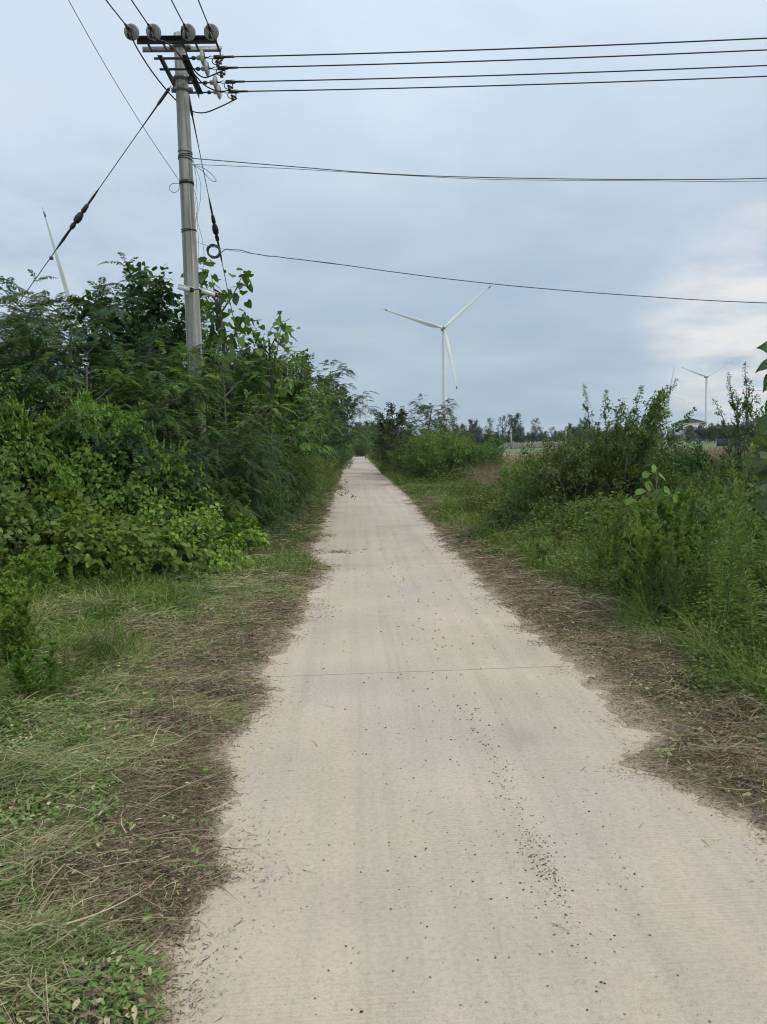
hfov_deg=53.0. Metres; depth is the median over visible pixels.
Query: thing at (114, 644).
grass
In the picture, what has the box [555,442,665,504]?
shrub
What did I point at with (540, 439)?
bush
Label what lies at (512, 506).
weedy mound
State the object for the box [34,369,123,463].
shrub
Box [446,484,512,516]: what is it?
weedy mound
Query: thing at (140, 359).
tree
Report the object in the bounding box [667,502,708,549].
weed clump
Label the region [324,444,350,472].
shrub
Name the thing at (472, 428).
tree
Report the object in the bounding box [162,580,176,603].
weed clump
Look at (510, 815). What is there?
soil crumbs
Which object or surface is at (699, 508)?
shrub
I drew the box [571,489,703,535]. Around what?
weedy mound
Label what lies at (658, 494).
leaf sprout
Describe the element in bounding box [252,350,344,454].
tree
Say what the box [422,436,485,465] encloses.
shrub
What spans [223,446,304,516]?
shrub
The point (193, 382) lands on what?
tree
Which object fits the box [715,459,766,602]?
horseweed
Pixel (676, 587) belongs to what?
horseweed
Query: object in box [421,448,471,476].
shrub
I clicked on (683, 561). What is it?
weed clump
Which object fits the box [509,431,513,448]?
concrete post
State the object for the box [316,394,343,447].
tree
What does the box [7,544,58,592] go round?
weed clump
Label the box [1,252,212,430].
tree
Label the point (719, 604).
weed clump
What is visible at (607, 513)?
weed clump
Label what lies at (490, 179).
service cable
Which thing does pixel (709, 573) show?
horseweed
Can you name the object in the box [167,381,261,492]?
tree
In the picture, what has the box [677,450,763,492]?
shrub
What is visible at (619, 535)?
horseweed
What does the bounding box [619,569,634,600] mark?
weed clump
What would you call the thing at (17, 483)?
vine mound
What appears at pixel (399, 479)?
grass
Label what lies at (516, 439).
bush
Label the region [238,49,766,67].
power line
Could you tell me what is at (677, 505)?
weed clump
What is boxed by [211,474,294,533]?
shrub
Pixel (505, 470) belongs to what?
shrub
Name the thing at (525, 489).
shrub
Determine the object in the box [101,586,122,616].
weed clump
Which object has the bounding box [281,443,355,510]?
shrub
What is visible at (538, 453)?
shrub
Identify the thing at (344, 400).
tree
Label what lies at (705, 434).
bush
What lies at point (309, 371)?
tree
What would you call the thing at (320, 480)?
shrub
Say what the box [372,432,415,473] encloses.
shrub
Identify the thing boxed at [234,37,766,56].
power line
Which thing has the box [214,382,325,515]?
tree
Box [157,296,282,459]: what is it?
tree
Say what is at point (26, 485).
vine mound
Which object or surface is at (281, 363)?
tree
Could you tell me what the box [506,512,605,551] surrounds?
weedy mound
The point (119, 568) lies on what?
weed clump
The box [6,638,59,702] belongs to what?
weed clump
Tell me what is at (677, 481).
shrub
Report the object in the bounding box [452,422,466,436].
tree
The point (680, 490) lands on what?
horseweed
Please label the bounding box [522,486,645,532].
weedy mound
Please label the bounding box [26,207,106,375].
wind turbine
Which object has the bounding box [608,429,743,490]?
shrub
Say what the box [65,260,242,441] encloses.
tree
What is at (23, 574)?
vine mound
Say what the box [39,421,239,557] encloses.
vine mound
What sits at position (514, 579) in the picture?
dry clippings
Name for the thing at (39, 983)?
grass clippings
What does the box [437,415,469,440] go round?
tree
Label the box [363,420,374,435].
tree
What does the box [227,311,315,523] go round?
tree
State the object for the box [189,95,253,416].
guy wire
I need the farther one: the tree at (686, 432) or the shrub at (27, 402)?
the tree at (686, 432)
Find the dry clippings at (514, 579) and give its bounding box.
[384,483,766,881]
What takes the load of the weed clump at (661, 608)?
on the verge ground at (697, 790)
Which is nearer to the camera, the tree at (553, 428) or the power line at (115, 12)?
the power line at (115, 12)
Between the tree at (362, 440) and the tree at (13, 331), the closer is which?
the tree at (13, 331)
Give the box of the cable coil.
[206,244,220,265]
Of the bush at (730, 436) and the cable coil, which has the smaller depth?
the cable coil
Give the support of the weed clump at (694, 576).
on the verge ground at (697, 790)
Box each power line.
[106,0,125,24]
[131,0,147,24]
[171,0,183,24]
[198,0,207,23]
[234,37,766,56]
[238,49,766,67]
[245,65,766,81]
[248,76,766,91]
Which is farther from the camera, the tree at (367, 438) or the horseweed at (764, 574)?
the tree at (367, 438)
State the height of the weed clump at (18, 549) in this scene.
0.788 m
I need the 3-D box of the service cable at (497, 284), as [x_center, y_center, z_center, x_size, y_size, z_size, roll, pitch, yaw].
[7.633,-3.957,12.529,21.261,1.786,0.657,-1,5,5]
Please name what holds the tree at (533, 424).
on the ground at (587, 443)
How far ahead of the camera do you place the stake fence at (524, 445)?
168.19 m
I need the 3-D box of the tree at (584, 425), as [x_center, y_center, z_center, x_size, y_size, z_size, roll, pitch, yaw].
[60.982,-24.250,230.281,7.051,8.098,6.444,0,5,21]
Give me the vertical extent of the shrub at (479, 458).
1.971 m
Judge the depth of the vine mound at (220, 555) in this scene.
9.61 m
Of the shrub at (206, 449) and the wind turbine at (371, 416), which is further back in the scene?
the wind turbine at (371, 416)
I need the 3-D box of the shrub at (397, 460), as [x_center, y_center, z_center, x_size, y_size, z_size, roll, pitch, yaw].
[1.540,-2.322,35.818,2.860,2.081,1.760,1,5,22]
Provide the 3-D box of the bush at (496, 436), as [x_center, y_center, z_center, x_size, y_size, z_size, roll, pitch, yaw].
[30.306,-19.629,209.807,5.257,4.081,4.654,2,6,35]
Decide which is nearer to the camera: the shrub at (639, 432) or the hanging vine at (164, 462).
the hanging vine at (164, 462)
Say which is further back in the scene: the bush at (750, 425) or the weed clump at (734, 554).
the bush at (750, 425)
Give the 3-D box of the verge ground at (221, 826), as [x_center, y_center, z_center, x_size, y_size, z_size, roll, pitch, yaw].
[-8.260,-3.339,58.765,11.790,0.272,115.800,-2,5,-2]
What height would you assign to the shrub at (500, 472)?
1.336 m
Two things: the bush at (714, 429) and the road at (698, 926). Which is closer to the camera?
the road at (698, 926)
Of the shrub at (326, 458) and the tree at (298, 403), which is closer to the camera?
the tree at (298, 403)
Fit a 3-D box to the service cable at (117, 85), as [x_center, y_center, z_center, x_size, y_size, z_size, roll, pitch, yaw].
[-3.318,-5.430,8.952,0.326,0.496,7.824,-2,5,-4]
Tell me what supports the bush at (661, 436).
on the green field at (712, 444)
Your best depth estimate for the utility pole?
12.84 m
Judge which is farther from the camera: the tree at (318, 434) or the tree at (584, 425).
the tree at (584, 425)
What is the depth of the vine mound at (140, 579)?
8.67 m
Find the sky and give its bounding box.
[0,0,766,438]
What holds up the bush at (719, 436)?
on the green field at (712, 444)
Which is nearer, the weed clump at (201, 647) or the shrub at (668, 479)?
the weed clump at (201, 647)
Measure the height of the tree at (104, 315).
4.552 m
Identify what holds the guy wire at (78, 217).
attached to the utility pole
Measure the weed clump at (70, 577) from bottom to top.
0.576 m
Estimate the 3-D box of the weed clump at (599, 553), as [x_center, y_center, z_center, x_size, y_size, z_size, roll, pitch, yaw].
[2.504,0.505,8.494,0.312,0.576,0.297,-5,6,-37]
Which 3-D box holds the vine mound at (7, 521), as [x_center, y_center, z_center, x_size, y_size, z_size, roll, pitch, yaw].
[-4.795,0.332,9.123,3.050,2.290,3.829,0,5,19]
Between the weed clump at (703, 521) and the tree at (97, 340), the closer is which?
the weed clump at (703, 521)
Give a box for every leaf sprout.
[625,464,677,541]
[751,341,766,530]
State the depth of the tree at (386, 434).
43.77 m
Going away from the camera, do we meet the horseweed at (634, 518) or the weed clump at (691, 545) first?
the weed clump at (691, 545)
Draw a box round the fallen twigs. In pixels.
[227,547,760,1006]
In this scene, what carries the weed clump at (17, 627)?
on the verge ground at (221, 826)
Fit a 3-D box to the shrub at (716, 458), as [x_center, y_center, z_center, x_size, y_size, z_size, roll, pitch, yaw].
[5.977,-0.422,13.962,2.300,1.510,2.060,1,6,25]
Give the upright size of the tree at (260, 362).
3.736 m
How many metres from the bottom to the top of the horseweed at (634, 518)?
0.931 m
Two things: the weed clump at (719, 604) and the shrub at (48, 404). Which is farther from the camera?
the shrub at (48, 404)
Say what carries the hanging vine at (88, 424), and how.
hanging from the shrub at (64, 423)
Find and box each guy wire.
[4,86,170,322]
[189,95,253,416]
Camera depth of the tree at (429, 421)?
34.88 m
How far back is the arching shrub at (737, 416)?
9.64 m
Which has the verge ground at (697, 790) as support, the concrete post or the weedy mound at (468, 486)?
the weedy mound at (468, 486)
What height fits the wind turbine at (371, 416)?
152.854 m
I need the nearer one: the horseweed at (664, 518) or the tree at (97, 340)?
the horseweed at (664, 518)
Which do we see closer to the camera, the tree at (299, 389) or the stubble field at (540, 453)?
the tree at (299, 389)
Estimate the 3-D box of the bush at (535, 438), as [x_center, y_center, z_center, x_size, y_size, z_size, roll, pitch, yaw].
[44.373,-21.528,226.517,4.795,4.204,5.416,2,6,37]
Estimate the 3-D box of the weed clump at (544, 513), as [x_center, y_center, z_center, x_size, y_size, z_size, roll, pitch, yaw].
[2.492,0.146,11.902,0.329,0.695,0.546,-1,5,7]
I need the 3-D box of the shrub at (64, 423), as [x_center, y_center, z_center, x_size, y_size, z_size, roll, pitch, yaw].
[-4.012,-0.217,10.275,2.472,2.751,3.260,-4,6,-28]
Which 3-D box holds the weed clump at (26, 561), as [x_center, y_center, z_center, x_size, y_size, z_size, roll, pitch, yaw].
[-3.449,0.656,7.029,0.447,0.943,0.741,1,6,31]
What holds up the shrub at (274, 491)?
on the verge ground at (221, 826)
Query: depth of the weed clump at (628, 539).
6.76 m
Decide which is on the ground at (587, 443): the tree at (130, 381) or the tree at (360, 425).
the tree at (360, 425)
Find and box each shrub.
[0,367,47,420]
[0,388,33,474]
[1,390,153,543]
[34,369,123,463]
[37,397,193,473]
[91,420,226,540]
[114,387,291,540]
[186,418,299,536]
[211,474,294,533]
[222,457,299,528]
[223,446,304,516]
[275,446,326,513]
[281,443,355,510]
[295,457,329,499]
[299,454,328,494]
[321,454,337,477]
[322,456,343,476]
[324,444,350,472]
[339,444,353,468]
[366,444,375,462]
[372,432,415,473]
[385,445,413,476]
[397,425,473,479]
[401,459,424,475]
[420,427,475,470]
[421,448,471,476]
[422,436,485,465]
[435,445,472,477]
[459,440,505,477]
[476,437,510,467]
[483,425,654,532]
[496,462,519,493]
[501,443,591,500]
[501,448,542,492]
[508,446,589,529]
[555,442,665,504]
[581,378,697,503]
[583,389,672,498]
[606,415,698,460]
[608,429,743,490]
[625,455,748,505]
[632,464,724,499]
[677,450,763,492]
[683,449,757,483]
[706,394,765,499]
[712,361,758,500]
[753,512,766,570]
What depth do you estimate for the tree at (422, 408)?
36.24 m
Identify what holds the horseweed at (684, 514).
on the verge ground at (697, 790)
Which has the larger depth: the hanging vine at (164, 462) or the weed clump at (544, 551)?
the hanging vine at (164, 462)
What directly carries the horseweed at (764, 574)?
on the verge ground at (697, 790)
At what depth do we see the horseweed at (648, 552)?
6.40 m
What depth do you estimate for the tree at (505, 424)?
239.72 m
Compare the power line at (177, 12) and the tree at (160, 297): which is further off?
the tree at (160, 297)
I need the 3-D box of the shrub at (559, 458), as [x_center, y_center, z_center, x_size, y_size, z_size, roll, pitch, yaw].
[3.141,-0.453,12.693,3.017,1.980,2.702,-4,6,-27]
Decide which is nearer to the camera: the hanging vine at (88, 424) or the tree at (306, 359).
the hanging vine at (88, 424)
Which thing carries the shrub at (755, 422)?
on the verge ground at (697, 790)
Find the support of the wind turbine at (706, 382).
on the ground at (587, 443)
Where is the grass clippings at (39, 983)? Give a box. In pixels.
[0,465,354,1023]
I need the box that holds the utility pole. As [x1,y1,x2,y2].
[124,23,247,452]
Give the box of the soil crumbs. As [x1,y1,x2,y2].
[244,505,750,1023]
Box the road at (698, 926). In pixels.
[152,456,766,1023]
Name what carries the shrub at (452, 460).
on the verge ground at (697, 790)
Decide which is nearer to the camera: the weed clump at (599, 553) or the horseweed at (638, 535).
the horseweed at (638, 535)
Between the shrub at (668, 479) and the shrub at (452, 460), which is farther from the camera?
the shrub at (452, 460)
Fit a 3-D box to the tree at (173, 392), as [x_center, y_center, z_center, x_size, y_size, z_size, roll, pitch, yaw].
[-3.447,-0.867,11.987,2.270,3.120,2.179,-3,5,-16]
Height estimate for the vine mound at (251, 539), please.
1.376 m
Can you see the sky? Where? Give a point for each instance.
(65, 122)
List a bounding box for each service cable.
[68,0,179,180]
[193,158,766,179]
[193,164,746,181]
[195,241,335,263]
[219,249,766,302]
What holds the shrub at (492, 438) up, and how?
on the verge ground at (697, 790)
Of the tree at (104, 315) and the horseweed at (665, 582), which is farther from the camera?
the tree at (104, 315)
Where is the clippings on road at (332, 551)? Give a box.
[134,521,363,938]
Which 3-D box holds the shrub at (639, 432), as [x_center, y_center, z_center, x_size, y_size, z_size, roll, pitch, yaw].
[4.150,-0.789,12.760,1.688,2.433,1.711,0,5,16]
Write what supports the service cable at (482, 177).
attached to the utility pole
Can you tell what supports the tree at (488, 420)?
on the ground at (587, 443)
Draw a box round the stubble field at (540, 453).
[493,448,754,466]
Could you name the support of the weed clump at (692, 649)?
on the verge ground at (697, 790)
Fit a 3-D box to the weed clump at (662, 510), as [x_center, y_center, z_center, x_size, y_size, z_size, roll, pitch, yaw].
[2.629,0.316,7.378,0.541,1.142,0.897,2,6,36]
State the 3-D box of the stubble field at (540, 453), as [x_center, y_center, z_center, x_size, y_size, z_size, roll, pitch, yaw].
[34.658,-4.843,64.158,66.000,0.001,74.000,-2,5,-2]
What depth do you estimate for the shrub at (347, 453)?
53.91 m
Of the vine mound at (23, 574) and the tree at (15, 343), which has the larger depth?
the tree at (15, 343)
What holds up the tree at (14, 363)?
on the verge ground at (221, 826)
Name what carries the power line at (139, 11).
attached to the utility pole
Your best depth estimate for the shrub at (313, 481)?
21.67 m
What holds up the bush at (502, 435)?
on the green field at (712, 444)
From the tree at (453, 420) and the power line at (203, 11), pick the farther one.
the tree at (453, 420)
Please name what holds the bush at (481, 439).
on the green field at (712, 444)
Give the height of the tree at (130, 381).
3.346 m
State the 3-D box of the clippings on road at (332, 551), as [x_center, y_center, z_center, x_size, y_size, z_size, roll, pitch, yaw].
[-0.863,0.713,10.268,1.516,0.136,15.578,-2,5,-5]
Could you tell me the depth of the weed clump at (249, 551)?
10.59 m
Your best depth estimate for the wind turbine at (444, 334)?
731.18 m
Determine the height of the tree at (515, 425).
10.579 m
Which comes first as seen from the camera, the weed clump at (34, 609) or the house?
the weed clump at (34, 609)
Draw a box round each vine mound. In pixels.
[0,430,48,515]
[0,467,84,556]
[0,486,230,588]
[0,546,67,595]
[2,471,39,509]
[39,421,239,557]
[57,528,187,589]
[95,488,263,579]
[166,449,246,552]
[198,493,270,555]
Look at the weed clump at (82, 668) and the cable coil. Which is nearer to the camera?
the weed clump at (82, 668)
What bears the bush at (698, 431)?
on the green field at (712, 444)
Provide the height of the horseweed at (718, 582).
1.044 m
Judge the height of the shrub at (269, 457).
2.343 m
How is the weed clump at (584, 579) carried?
on the verge ground at (697, 790)
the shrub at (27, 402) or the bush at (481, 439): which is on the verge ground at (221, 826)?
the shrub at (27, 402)
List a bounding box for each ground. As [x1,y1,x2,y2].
[0,463,345,1023]
[355,437,713,455]
[375,464,766,829]
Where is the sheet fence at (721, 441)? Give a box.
[716,438,738,445]
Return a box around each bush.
[478,437,486,445]
[485,433,504,443]
[498,434,505,444]
[503,436,512,446]
[512,433,523,445]
[521,434,533,444]
[530,432,541,444]
[536,433,547,443]
[553,431,571,441]
[657,432,668,442]
[688,426,705,442]
[697,428,715,442]
[707,426,719,442]
[714,426,732,438]
[725,425,740,438]
[738,424,754,440]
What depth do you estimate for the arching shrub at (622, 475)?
12.02 m
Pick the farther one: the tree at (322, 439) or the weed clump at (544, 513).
the tree at (322, 439)
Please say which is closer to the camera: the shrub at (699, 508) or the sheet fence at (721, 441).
the shrub at (699, 508)
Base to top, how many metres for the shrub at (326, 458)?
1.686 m
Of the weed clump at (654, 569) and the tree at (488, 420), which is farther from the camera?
the tree at (488, 420)
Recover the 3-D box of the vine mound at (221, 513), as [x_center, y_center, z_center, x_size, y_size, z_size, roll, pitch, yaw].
[-3.164,-0.020,11.136,2.390,1.861,1.892,2,6,37]
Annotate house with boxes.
[672,418,707,440]
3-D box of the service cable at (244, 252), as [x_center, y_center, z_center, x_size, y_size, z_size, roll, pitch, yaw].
[-2.062,-4.491,13.464,2.378,0.350,0.554,-3,5,-12]
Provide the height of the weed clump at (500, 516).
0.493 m
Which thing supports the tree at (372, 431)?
on the verge ground at (697, 790)
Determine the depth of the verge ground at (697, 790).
4.61 m
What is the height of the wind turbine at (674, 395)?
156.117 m
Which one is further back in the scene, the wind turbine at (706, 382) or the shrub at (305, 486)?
the wind turbine at (706, 382)
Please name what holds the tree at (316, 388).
on the verge ground at (221, 826)
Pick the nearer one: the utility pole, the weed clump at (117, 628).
the weed clump at (117, 628)
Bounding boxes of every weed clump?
[0,535,43,607]
[0,538,24,579]
[0,565,35,641]
[0,586,45,669]
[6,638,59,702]
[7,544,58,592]
[9,591,35,622]
[46,557,75,599]
[67,724,87,750]
[76,660,90,680]
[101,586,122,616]
[106,618,122,635]
[110,551,154,590]
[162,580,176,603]
[193,639,203,657]
[247,548,254,558]
[493,509,502,528]
[534,542,549,568]
[535,499,552,526]
[550,524,564,549]
[566,508,587,544]
[578,564,595,593]
[596,532,618,572]
[598,507,632,557]
[619,516,669,609]
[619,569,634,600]
[623,516,686,600]
[629,483,692,568]
[648,529,692,606]
[650,595,668,626]
[663,488,693,525]
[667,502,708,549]
[673,522,714,587]
[687,556,720,607]
[689,638,706,666]
[706,594,737,636]
[713,531,753,579]
[754,560,766,609]
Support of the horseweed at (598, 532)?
on the verge ground at (697, 790)
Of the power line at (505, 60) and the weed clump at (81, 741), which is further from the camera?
the power line at (505, 60)
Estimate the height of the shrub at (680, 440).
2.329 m
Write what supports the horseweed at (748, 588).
on the verge ground at (697, 790)
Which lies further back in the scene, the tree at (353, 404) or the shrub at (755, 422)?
the tree at (353, 404)
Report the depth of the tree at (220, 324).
14.73 m
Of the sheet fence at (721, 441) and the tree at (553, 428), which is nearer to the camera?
the sheet fence at (721, 441)
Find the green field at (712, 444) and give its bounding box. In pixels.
[482,441,754,454]
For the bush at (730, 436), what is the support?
on the green field at (712, 444)
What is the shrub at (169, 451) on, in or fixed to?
on the verge ground at (221, 826)
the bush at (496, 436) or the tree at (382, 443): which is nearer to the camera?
the tree at (382, 443)
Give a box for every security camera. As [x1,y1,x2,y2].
[177,284,194,294]
[201,287,217,297]
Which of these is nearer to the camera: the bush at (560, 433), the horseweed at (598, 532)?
the horseweed at (598, 532)
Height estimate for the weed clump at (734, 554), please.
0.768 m
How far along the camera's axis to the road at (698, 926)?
3.17 m
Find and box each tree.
[0,269,182,439]
[0,291,102,423]
[0,302,47,410]
[0,309,68,412]
[0,323,50,420]
[0,337,174,477]
[0,352,58,422]
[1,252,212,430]
[31,327,212,459]
[34,310,182,397]
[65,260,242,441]
[82,339,227,448]
[83,338,298,522]
[119,352,235,483]
[150,340,295,499]
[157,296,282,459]
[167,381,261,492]
[180,256,280,447]
[184,330,362,466]
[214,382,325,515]
[217,371,329,443]
[222,342,319,490]
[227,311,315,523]
[231,356,325,435]
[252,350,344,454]
[258,355,316,464]
[282,364,321,456]
[287,348,340,441]
[287,360,356,451]
[292,360,384,466]
[302,363,350,451]
[314,378,363,452]
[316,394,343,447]
[350,424,370,458]
[354,422,365,431]
[361,430,371,454]
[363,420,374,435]
[367,420,387,463]
[369,402,415,470]
[371,416,413,464]
[388,393,461,457]
[392,420,463,460]
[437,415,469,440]
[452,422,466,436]
[457,427,479,465]
[468,419,480,444]
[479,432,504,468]
[484,418,495,434]
[496,415,507,434]
[506,413,524,445]
[530,418,541,435]
[547,426,555,436]
[563,422,577,432]
[576,418,596,441]
[679,426,693,438]
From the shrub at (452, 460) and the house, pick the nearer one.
the shrub at (452, 460)
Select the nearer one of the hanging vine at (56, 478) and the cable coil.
the hanging vine at (56, 478)
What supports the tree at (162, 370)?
on the verge ground at (221, 826)
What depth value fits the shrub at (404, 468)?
32.99 m
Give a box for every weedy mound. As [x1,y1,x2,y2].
[446,481,501,499]
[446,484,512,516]
[454,509,552,539]
[492,481,565,522]
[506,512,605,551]
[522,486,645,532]
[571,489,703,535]
[593,485,754,550]
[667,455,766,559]
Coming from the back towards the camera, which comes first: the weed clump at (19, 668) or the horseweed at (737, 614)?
the horseweed at (737, 614)
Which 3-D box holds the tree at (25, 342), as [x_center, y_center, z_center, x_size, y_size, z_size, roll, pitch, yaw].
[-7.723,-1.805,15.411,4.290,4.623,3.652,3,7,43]
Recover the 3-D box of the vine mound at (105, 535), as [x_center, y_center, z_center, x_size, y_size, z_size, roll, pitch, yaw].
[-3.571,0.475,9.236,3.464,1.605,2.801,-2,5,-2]
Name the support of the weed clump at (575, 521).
on the verge ground at (697, 790)
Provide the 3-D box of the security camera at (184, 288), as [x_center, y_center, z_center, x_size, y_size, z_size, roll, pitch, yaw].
[-3.295,-3.735,12.897,0.283,0.173,0.146,0,5,13]
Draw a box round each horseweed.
[590,505,610,567]
[601,490,629,572]
[619,503,640,565]
[623,511,650,612]
[639,507,666,616]
[644,515,685,611]
[659,497,679,549]
[661,532,693,625]
[668,472,706,543]
[677,502,686,584]
[684,476,728,615]
[709,509,730,622]
[712,444,754,640]
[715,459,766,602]
[720,486,764,662]
[724,512,754,650]
[750,491,766,622]
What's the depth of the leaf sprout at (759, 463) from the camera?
3.77 m
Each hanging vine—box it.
[0,394,91,502]
[33,455,88,501]
[60,384,141,492]
[99,420,190,513]
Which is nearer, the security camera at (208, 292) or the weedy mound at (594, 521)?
the weedy mound at (594, 521)
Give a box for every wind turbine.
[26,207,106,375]
[353,392,377,426]
[381,283,493,432]
[662,367,692,430]
[682,362,730,426]
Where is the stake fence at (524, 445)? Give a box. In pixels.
[499,441,571,448]
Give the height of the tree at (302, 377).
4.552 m
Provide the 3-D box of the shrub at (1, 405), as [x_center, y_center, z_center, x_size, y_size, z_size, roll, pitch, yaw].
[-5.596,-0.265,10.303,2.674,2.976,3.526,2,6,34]
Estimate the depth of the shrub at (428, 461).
31.39 m
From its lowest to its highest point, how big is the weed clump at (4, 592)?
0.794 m
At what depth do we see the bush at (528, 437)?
223.66 m
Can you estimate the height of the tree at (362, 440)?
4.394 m
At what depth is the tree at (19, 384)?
10.77 m
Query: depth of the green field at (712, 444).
144.77 m
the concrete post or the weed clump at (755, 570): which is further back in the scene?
the concrete post
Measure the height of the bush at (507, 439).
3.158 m
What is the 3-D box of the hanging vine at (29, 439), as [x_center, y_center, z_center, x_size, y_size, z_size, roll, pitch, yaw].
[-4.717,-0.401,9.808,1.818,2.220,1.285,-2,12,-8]
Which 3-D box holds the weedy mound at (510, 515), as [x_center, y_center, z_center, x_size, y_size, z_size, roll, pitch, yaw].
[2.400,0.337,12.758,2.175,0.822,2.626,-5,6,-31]
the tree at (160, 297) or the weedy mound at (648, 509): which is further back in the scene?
the tree at (160, 297)
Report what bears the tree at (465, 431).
on the verge ground at (697, 790)
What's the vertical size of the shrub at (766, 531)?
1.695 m
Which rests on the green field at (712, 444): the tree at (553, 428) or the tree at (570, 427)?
the tree at (570, 427)
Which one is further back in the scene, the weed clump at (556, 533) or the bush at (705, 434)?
the bush at (705, 434)
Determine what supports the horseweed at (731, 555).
on the verge ground at (697, 790)
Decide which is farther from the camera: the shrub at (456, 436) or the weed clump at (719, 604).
the shrub at (456, 436)
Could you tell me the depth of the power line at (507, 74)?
12.74 m
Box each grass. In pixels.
[0,475,337,951]
[366,455,766,777]
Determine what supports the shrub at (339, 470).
on the verge ground at (221, 826)
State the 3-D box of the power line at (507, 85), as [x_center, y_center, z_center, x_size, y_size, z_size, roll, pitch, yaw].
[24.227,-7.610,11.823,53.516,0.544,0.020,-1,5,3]

